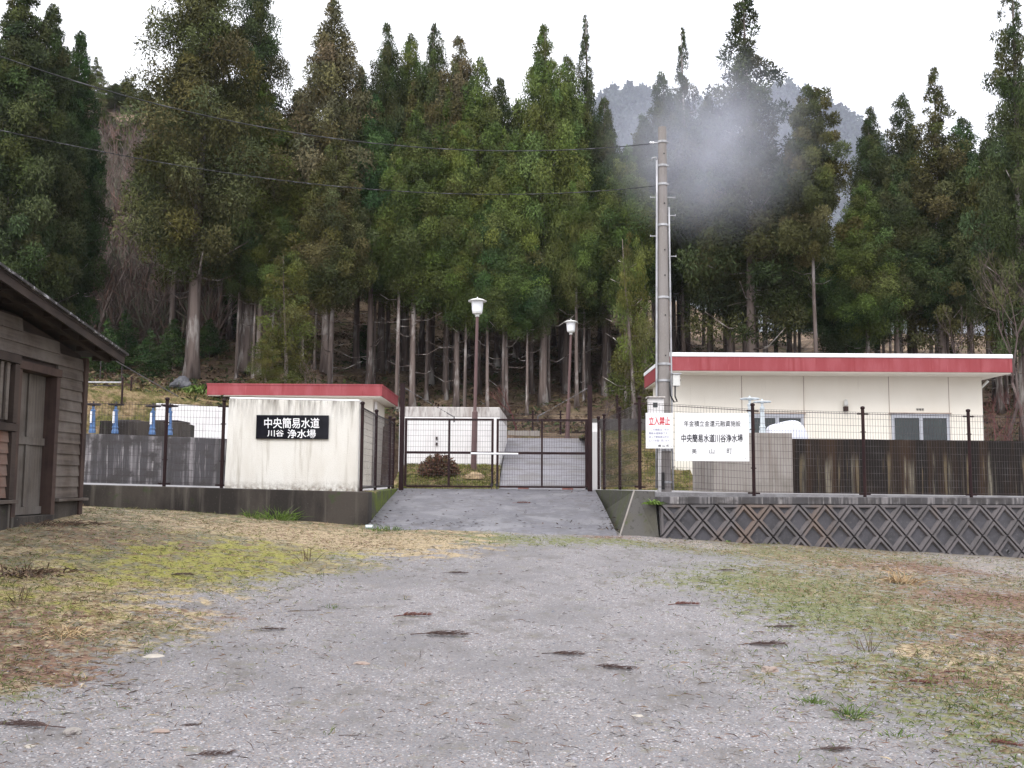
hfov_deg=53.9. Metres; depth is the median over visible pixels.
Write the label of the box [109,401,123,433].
valve stand
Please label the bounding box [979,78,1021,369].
cedar tree
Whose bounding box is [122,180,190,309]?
cedar tree
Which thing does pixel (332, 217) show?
cedar tree
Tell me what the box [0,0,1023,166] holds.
sky
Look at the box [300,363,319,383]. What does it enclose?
bare shrub
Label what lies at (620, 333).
cedar tree
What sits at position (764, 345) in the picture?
cedar tree
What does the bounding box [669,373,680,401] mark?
switch box
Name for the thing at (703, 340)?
cedar tree
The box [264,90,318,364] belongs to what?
cedar tree
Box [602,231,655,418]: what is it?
young cedar
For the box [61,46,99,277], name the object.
cedar tree
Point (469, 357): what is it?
cedar tree
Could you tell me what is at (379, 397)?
treatment house
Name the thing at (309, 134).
overhead cable
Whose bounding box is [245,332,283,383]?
young cedar
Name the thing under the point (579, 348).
cedar tree
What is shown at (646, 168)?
cedar tree
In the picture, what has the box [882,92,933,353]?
cedar tree
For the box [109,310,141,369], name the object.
sapling
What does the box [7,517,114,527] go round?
dead leaf heap
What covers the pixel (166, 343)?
sapling
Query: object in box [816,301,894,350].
cedar tree
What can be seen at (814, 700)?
grass tuft
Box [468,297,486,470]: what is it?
street lamp
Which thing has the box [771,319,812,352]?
cedar tree
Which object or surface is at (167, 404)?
fence
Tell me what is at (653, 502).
fern
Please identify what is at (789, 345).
cedar tree
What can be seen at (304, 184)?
cedar tree
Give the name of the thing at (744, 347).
cedar tree
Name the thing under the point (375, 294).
cedar tree
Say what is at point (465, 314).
cedar tree
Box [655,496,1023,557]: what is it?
block wall
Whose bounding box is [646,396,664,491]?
meter box
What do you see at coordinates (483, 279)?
cedar tree
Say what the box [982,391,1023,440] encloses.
bare shrub
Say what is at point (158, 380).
undergrowth
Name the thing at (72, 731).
stone
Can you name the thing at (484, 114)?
cedar tree
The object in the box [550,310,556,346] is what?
cedar tree
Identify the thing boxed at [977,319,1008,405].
cedar tree
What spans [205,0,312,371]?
cedar tree
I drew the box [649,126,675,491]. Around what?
utility pole
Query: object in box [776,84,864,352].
cedar tree
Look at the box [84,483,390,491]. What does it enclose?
yard slab
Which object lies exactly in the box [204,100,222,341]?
cedar tree
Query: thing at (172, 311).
cedar tree
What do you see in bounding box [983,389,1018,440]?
bare shrub
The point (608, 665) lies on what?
cedar sprig
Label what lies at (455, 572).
cedar sprig
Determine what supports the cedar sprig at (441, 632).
on the ground at (472, 658)
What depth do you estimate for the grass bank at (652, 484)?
25.92 m
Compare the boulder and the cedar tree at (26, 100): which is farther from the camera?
the cedar tree at (26, 100)
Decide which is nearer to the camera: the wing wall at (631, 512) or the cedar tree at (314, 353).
the wing wall at (631, 512)
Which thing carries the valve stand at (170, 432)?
on the settling tank at (116, 458)
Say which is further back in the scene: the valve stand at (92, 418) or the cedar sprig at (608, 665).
the valve stand at (92, 418)
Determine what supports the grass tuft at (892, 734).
on the ground at (472, 658)
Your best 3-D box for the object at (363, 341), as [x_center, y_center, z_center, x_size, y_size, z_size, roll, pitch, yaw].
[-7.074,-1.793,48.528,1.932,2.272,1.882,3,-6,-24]
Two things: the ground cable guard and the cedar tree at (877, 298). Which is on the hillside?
the cedar tree at (877, 298)
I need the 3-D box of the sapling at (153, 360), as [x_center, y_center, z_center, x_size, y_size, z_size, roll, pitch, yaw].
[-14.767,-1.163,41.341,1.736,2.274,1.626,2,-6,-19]
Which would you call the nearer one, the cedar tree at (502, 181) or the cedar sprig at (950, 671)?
the cedar sprig at (950, 671)
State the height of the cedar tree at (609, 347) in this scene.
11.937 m
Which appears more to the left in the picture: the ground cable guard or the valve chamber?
the ground cable guard
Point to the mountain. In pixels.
(981, 327)
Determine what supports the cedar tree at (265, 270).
on the hillside
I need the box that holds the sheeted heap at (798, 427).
[766,420,806,438]
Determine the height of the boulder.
0.433 m
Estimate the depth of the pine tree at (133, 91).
111.21 m
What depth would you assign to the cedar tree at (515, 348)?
50.30 m
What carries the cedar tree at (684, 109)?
on the hillside
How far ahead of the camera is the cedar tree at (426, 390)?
45.15 m
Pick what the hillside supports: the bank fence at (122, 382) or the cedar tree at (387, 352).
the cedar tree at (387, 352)
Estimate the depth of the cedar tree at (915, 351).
47.47 m
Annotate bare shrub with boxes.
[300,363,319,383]
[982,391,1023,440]
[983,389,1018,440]
[991,412,1022,440]
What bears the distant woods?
on the mountain
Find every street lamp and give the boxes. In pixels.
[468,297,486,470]
[564,319,577,437]
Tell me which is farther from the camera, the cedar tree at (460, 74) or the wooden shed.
the cedar tree at (460, 74)
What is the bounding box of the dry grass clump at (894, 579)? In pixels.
[873,559,940,585]
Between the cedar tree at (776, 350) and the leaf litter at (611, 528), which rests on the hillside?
the cedar tree at (776, 350)
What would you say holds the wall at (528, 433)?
on the ramp at (515, 467)
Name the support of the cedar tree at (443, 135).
on the hillside
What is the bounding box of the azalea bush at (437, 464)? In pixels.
[415,454,460,476]
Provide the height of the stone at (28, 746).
0.017 m
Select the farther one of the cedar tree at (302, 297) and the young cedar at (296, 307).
the cedar tree at (302, 297)
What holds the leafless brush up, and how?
on the hillside
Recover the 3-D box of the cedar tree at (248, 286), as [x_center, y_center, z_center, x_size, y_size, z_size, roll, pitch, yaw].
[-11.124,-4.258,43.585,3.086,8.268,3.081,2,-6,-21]
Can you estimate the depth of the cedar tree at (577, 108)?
46.81 m
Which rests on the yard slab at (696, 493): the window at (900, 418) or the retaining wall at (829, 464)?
the retaining wall at (829, 464)
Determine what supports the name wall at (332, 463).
on the plinth wall at (348, 507)
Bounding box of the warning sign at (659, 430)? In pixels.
[646,413,672,448]
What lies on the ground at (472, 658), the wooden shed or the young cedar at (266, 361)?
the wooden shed
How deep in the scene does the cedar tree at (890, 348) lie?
70.89 m
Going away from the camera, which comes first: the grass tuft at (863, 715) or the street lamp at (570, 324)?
the grass tuft at (863, 715)
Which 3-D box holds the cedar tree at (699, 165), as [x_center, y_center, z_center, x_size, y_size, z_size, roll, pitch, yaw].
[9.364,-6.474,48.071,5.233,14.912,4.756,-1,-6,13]
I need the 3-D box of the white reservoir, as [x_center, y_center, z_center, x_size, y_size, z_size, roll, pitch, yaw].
[-1.627,2.043,29.666,2.926,2.405,4.550,0,-6,0]
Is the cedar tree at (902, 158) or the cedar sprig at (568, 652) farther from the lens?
the cedar tree at (902, 158)
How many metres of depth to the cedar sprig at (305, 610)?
9.62 m
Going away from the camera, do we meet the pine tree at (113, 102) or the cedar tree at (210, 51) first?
the cedar tree at (210, 51)
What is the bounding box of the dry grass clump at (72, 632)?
[23,619,100,640]
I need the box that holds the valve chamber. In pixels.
[693,433,792,492]
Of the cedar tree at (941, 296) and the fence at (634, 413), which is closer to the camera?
the fence at (634, 413)
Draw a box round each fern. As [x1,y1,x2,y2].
[177,384,206,394]
[642,499,666,505]
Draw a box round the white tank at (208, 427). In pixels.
[155,403,228,438]
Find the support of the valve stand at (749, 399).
on the valve chamber
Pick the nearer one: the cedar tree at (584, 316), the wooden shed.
the wooden shed
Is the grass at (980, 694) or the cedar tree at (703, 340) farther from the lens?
the cedar tree at (703, 340)
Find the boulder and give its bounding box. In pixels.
[169,376,190,388]
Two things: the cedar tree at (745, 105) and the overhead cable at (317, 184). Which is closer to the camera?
the overhead cable at (317, 184)
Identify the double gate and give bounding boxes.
[399,383,592,490]
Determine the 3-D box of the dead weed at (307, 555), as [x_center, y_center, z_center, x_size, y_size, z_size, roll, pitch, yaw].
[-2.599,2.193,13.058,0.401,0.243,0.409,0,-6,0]
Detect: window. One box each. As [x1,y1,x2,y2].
[754,412,805,432]
[889,412,951,439]
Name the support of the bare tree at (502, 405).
on the hillside
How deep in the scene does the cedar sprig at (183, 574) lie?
11.02 m
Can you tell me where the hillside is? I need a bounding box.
[87,99,1019,487]
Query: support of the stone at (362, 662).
on the ground at (472, 658)
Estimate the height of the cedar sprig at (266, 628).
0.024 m
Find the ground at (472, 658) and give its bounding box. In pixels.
[0,506,1023,767]
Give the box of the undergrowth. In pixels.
[88,292,1018,440]
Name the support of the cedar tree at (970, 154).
on the hillside
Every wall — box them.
[83,484,397,524]
[224,397,361,491]
[508,430,538,435]
[592,419,645,431]
[596,490,658,536]
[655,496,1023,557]
[792,439,1023,495]
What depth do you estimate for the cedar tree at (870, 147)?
51.08 m
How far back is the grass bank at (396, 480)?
25.15 m
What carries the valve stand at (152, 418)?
on the settling tank at (116, 458)
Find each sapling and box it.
[86,318,126,374]
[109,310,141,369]
[130,329,171,377]
[156,318,185,370]
[200,318,229,358]
[222,289,237,332]
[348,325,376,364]
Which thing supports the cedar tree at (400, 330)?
on the hillside
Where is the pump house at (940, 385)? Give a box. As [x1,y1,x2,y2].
[644,352,1012,474]
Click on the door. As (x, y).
(31, 440)
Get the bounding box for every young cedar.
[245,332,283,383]
[248,248,320,383]
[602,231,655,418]
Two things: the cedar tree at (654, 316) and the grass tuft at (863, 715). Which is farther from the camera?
the cedar tree at (654, 316)
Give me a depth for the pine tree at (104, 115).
94.21 m
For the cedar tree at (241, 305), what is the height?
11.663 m
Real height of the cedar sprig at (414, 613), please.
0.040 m
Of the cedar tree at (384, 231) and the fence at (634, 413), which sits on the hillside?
the cedar tree at (384, 231)
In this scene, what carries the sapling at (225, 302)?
on the hillside
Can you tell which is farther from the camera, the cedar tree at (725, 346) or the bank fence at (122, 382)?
the cedar tree at (725, 346)
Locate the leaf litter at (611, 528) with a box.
[369,489,617,529]
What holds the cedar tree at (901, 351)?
on the hillside
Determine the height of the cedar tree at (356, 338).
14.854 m
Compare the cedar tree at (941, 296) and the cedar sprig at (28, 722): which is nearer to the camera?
the cedar sprig at (28, 722)
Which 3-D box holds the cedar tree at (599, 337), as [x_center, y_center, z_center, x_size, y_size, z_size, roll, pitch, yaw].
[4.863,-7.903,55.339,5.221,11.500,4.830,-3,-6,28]
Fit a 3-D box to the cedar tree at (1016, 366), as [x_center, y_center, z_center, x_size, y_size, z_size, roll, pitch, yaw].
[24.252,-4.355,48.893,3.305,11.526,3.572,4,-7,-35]
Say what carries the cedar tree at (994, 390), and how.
on the hillside
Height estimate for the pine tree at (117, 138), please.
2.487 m
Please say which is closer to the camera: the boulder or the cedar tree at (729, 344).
the boulder
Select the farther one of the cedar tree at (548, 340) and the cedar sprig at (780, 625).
the cedar tree at (548, 340)
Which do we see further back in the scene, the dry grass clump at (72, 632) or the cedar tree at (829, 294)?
the cedar tree at (829, 294)
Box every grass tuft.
[238,505,308,521]
[240,509,265,517]
[359,523,420,531]
[794,692,829,706]
[825,696,875,722]
[877,727,915,737]
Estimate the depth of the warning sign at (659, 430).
17.87 m
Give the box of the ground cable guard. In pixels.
[661,472,664,488]
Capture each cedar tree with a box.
[0,0,83,300]
[4,3,92,316]
[47,29,113,327]
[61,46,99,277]
[109,0,296,380]
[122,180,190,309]
[128,58,212,352]
[202,191,271,380]
[203,127,242,352]
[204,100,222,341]
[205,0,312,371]
[207,141,232,339]
[208,82,315,377]
[225,202,288,378]
[244,194,306,375]
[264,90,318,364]
[280,0,382,374]
[282,171,336,368]
[284,137,379,383]
[289,221,335,369]
[297,112,322,362]
[334,65,386,367]
[334,93,400,383]
[357,196,392,383]
[359,21,409,373]
[360,110,458,406]
[367,137,431,410]
[382,135,396,372]
[386,79,434,386]
[389,31,423,370]
[392,300,401,359]
[412,23,450,385]
[414,120,499,406]
[416,153,441,400]
[418,309,424,355]
[424,35,500,389]
[427,82,479,394]
[433,203,502,406]
[434,193,460,399]
[438,56,507,393]
[459,196,526,406]
[467,322,474,368]
[469,134,554,418]
[479,216,533,413]
[481,76,520,367]
[484,331,489,360]
[491,176,538,388]
[493,23,592,406]
[506,102,526,357]
[507,230,556,415]
[529,213,549,393]
[537,223,571,400]
[541,162,607,409]
[545,217,616,401]
[549,52,603,393]
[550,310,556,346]
[552,14,629,390]
[555,310,562,385]
[557,313,560,365]
[574,324,580,371]
[579,144,668,418]
[584,97,627,395]
[593,302,602,372]
[597,151,602,343]
[600,285,655,388]
[608,113,692,406]
[608,300,613,386]
[632,71,698,354]
[632,308,636,365]
[633,155,684,392]
[652,287,655,340]
[653,143,690,351]
[667,0,834,352]
[667,98,740,352]
[668,158,704,351]
[669,27,706,351]
[669,299,677,346]
[676,295,680,351]
[677,125,779,352]
[700,310,705,345]
[701,199,781,352]
[706,257,726,352]
[714,324,741,352]
[745,184,793,352]
[756,312,779,352]
[761,156,826,352]
[764,172,777,352]
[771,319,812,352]
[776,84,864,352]
[776,239,826,352]
[801,235,892,352]
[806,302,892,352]
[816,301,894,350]
[819,178,914,353]
[834,106,905,353]
[852,163,942,353]
[871,173,907,353]
[881,314,903,353]
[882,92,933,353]
[882,337,891,353]
[886,66,999,353]
[895,166,949,353]
[898,316,905,353]
[907,201,986,353]
[918,313,957,353]
[944,115,981,353]
[952,180,985,353]
[957,134,1015,414]
[958,0,1023,440]
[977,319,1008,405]
[977,322,988,353]
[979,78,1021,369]
[983,321,996,402]
[1006,320,1018,409]
[1008,321,1012,382]
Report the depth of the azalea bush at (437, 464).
25.31 m
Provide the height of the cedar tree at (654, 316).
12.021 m
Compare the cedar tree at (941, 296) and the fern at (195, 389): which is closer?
the fern at (195, 389)
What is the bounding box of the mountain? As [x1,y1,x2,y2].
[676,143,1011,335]
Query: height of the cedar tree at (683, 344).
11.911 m
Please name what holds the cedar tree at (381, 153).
on the hillside
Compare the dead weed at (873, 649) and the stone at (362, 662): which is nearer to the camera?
the stone at (362, 662)
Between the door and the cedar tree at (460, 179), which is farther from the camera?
the cedar tree at (460, 179)
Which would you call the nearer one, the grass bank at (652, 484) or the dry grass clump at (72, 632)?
the dry grass clump at (72, 632)
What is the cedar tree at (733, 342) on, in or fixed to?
on the hillside
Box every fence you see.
[84,397,228,487]
[88,361,177,403]
[359,401,395,490]
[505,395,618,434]
[597,396,1023,496]
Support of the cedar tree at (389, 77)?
on the hillside
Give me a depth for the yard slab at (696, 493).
18.60 m
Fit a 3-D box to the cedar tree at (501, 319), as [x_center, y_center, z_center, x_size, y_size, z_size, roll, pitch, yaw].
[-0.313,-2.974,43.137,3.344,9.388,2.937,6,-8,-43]
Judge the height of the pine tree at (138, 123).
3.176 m
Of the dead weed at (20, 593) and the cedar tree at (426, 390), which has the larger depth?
the cedar tree at (426, 390)
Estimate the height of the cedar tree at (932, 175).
17.102 m
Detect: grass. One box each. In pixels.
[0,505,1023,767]
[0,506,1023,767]
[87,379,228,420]
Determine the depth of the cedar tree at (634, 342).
52.26 m
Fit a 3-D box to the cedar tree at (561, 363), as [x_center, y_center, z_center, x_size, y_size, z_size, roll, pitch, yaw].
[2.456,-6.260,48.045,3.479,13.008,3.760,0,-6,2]
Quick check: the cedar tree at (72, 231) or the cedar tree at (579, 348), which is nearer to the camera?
the cedar tree at (72, 231)
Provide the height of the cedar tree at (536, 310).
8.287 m
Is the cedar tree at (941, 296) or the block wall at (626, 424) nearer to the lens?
the block wall at (626, 424)
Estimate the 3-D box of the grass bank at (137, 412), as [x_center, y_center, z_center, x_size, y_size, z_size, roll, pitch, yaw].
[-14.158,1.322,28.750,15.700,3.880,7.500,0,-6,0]
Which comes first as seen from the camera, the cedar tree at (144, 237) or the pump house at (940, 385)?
the pump house at (940, 385)
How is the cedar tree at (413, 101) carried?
on the hillside
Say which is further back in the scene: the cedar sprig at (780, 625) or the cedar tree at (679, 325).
the cedar tree at (679, 325)
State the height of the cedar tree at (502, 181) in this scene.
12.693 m
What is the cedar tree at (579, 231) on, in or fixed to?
on the hillside
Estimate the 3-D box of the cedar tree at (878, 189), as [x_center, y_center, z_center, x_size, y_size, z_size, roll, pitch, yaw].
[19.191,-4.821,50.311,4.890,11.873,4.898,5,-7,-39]
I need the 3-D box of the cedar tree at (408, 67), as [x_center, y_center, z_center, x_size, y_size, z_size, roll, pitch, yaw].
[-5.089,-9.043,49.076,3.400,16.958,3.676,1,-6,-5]
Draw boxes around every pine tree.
[89,56,112,113]
[94,109,117,136]
[99,83,135,110]
[100,135,127,154]
[114,118,146,143]
[119,78,141,98]
[123,91,157,111]
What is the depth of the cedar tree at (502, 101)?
49.10 m
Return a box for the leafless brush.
[80,111,236,347]
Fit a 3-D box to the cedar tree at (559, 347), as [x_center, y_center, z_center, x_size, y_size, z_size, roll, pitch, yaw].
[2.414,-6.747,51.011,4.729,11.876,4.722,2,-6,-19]
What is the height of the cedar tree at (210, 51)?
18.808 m
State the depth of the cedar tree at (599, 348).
50.99 m
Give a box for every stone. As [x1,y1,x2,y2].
[24,744,35,747]
[63,727,81,735]
[142,654,163,657]
[150,728,169,732]
[353,661,369,664]
[565,763,576,767]
[761,666,778,672]
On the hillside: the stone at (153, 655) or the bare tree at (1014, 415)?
the bare tree at (1014, 415)
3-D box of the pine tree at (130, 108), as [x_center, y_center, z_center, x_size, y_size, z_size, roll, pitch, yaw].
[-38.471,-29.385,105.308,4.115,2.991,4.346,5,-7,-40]
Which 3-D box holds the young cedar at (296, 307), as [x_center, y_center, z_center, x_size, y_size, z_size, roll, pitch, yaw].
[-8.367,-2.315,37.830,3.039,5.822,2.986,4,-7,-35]
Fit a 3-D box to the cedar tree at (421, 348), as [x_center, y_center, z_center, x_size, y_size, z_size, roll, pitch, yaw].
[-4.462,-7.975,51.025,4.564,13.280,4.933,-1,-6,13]
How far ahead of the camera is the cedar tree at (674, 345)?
49.46 m
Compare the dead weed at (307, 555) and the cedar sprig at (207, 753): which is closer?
the cedar sprig at (207, 753)
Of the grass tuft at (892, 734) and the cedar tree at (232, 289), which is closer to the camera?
the grass tuft at (892, 734)
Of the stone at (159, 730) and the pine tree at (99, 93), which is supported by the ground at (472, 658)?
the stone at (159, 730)
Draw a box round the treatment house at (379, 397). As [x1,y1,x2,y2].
[207,383,398,484]
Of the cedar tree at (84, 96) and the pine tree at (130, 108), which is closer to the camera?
the cedar tree at (84, 96)
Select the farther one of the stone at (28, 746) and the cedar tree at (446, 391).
the cedar tree at (446, 391)
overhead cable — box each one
[0,56,651,150]
[0,130,652,194]
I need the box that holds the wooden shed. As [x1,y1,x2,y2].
[0,262,128,530]
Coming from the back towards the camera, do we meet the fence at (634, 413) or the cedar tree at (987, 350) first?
the cedar tree at (987, 350)
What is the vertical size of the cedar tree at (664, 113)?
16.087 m
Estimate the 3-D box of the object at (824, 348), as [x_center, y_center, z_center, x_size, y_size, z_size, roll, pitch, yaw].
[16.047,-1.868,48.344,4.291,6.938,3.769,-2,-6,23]
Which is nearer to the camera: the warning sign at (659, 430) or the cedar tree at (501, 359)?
the warning sign at (659, 430)
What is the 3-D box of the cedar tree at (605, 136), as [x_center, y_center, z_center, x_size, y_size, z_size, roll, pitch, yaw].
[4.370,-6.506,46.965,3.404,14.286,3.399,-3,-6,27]
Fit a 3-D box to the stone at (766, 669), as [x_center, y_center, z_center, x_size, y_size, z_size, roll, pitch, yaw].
[1.946,2.159,7.628,0.142,0.050,0.114,2,-6,-17]
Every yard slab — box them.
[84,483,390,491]
[585,488,1023,525]
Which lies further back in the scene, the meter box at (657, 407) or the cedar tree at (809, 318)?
the cedar tree at (809, 318)
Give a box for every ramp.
[369,489,616,535]
[499,438,584,489]
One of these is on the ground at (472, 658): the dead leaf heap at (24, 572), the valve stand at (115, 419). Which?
the dead leaf heap at (24, 572)
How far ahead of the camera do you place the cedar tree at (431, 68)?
48.14 m
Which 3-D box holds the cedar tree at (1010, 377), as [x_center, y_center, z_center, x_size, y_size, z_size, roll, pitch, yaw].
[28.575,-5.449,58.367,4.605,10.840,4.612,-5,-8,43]
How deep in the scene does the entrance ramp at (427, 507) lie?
19.34 m
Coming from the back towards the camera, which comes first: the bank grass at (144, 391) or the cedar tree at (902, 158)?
the cedar tree at (902, 158)
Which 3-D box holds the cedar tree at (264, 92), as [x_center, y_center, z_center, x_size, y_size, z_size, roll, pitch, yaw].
[-10.859,-6.786,44.017,5.100,13.252,4.447,3,-6,-26]
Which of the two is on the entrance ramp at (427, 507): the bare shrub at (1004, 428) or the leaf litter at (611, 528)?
the leaf litter at (611, 528)
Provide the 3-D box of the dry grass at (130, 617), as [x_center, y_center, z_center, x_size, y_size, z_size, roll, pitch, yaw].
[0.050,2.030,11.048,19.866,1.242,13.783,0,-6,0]
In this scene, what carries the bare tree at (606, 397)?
on the hillside
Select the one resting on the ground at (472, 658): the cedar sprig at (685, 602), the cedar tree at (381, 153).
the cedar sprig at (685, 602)
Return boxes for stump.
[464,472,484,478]
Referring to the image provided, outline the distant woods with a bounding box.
[589,76,892,259]
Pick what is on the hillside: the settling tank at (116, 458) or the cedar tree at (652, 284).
the cedar tree at (652, 284)
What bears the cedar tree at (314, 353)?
on the hillside
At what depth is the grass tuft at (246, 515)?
17.52 m
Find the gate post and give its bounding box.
[592,423,600,489]
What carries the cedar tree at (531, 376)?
on the hillside
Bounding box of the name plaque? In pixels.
[256,415,328,438]
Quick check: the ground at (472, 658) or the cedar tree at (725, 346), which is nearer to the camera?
the ground at (472, 658)
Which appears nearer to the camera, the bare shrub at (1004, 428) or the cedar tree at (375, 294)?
the bare shrub at (1004, 428)
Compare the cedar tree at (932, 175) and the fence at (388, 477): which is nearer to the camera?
the fence at (388, 477)
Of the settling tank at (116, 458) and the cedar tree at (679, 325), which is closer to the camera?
the settling tank at (116, 458)
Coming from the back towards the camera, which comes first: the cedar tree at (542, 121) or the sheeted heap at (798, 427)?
the cedar tree at (542, 121)
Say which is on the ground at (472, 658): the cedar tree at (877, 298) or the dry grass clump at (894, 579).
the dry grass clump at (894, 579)
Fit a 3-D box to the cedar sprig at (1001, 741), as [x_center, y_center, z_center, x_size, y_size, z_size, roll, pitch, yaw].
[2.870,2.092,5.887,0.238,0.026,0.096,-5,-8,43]
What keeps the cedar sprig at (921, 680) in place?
on the ground at (472, 658)
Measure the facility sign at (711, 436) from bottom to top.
0.852 m
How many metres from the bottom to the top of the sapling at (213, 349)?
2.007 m
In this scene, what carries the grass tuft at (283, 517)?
on the ground at (472, 658)
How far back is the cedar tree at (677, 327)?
63.02 m
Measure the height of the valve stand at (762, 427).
0.716 m
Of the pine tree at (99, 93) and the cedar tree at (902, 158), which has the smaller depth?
the cedar tree at (902, 158)
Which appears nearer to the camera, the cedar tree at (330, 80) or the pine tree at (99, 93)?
the cedar tree at (330, 80)
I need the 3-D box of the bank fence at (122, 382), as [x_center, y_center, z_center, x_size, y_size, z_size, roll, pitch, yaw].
[-13.711,-0.222,31.595,3.594,2.855,8.772,5,-7,-37]
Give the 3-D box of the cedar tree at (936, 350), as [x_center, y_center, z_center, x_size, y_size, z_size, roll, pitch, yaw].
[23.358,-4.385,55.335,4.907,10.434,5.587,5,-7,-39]
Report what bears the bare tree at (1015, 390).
on the hillside
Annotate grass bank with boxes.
[86,383,228,433]
[394,465,500,488]
[579,431,692,490]
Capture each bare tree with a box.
[486,385,516,430]
[597,369,629,414]
[936,304,993,353]
[970,240,1023,440]
[989,289,1018,440]
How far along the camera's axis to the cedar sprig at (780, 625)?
9.36 m
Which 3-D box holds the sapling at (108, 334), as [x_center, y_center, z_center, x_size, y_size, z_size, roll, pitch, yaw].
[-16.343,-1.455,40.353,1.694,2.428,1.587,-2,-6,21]
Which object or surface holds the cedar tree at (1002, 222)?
on the hillside
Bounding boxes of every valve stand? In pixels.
[88,402,101,432]
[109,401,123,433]
[145,405,160,434]
[163,405,177,434]
[740,396,759,432]
[753,399,770,432]
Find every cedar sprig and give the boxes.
[0,718,65,727]
[171,572,196,574]
[186,749,235,756]
[253,627,284,629]
[291,609,320,610]
[394,612,432,616]
[410,629,471,635]
[444,571,466,572]
[542,650,587,654]
[597,663,638,669]
[668,601,698,604]
[738,639,788,645]
[764,624,794,627]
[809,744,853,751]
[899,679,937,683]
[940,669,965,672]
[989,738,1023,746]
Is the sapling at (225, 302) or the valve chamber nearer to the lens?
the valve chamber
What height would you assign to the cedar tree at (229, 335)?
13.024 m
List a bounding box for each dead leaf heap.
[0,561,97,581]
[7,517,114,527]
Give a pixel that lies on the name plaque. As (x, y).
(292, 426)
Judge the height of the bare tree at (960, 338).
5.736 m
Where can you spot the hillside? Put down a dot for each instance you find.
(519, 399)
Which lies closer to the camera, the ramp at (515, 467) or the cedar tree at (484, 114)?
the ramp at (515, 467)
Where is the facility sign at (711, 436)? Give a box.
[675,413,748,460]
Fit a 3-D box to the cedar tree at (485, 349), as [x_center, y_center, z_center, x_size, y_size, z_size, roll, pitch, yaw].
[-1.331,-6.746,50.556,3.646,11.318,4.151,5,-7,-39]
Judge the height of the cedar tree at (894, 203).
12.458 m
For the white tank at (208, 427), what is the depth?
26.54 m
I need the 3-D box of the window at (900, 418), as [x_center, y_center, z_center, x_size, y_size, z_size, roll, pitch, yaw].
[10.553,1.406,25.957,1.597,1.336,0.068,0,-6,0]
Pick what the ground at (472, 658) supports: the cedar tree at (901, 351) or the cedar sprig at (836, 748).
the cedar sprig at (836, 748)
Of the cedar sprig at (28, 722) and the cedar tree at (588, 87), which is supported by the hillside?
the cedar tree at (588, 87)
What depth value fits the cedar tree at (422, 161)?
43.16 m
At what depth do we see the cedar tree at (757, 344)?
58.37 m
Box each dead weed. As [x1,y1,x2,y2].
[1,580,37,602]
[300,545,324,561]
[846,634,883,652]
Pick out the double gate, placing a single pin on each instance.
(404, 452)
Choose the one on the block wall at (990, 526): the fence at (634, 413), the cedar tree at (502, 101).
the fence at (634, 413)
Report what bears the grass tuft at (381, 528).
on the ground at (472, 658)
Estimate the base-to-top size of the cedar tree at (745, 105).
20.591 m
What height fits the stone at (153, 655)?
0.026 m
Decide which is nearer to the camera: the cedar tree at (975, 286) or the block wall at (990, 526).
the block wall at (990, 526)
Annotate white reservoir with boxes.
[398,407,506,482]
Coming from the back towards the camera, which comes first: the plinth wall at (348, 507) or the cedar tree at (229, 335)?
the cedar tree at (229, 335)
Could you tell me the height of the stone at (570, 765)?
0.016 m
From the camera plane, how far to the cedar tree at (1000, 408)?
46.25 m
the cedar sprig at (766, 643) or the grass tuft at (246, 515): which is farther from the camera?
the grass tuft at (246, 515)
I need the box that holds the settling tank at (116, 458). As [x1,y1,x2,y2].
[84,420,226,485]
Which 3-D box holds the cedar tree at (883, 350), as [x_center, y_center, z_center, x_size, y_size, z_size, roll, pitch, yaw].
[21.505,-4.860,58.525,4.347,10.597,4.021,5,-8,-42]
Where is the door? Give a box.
[15,372,45,515]
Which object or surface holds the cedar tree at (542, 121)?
on the hillside

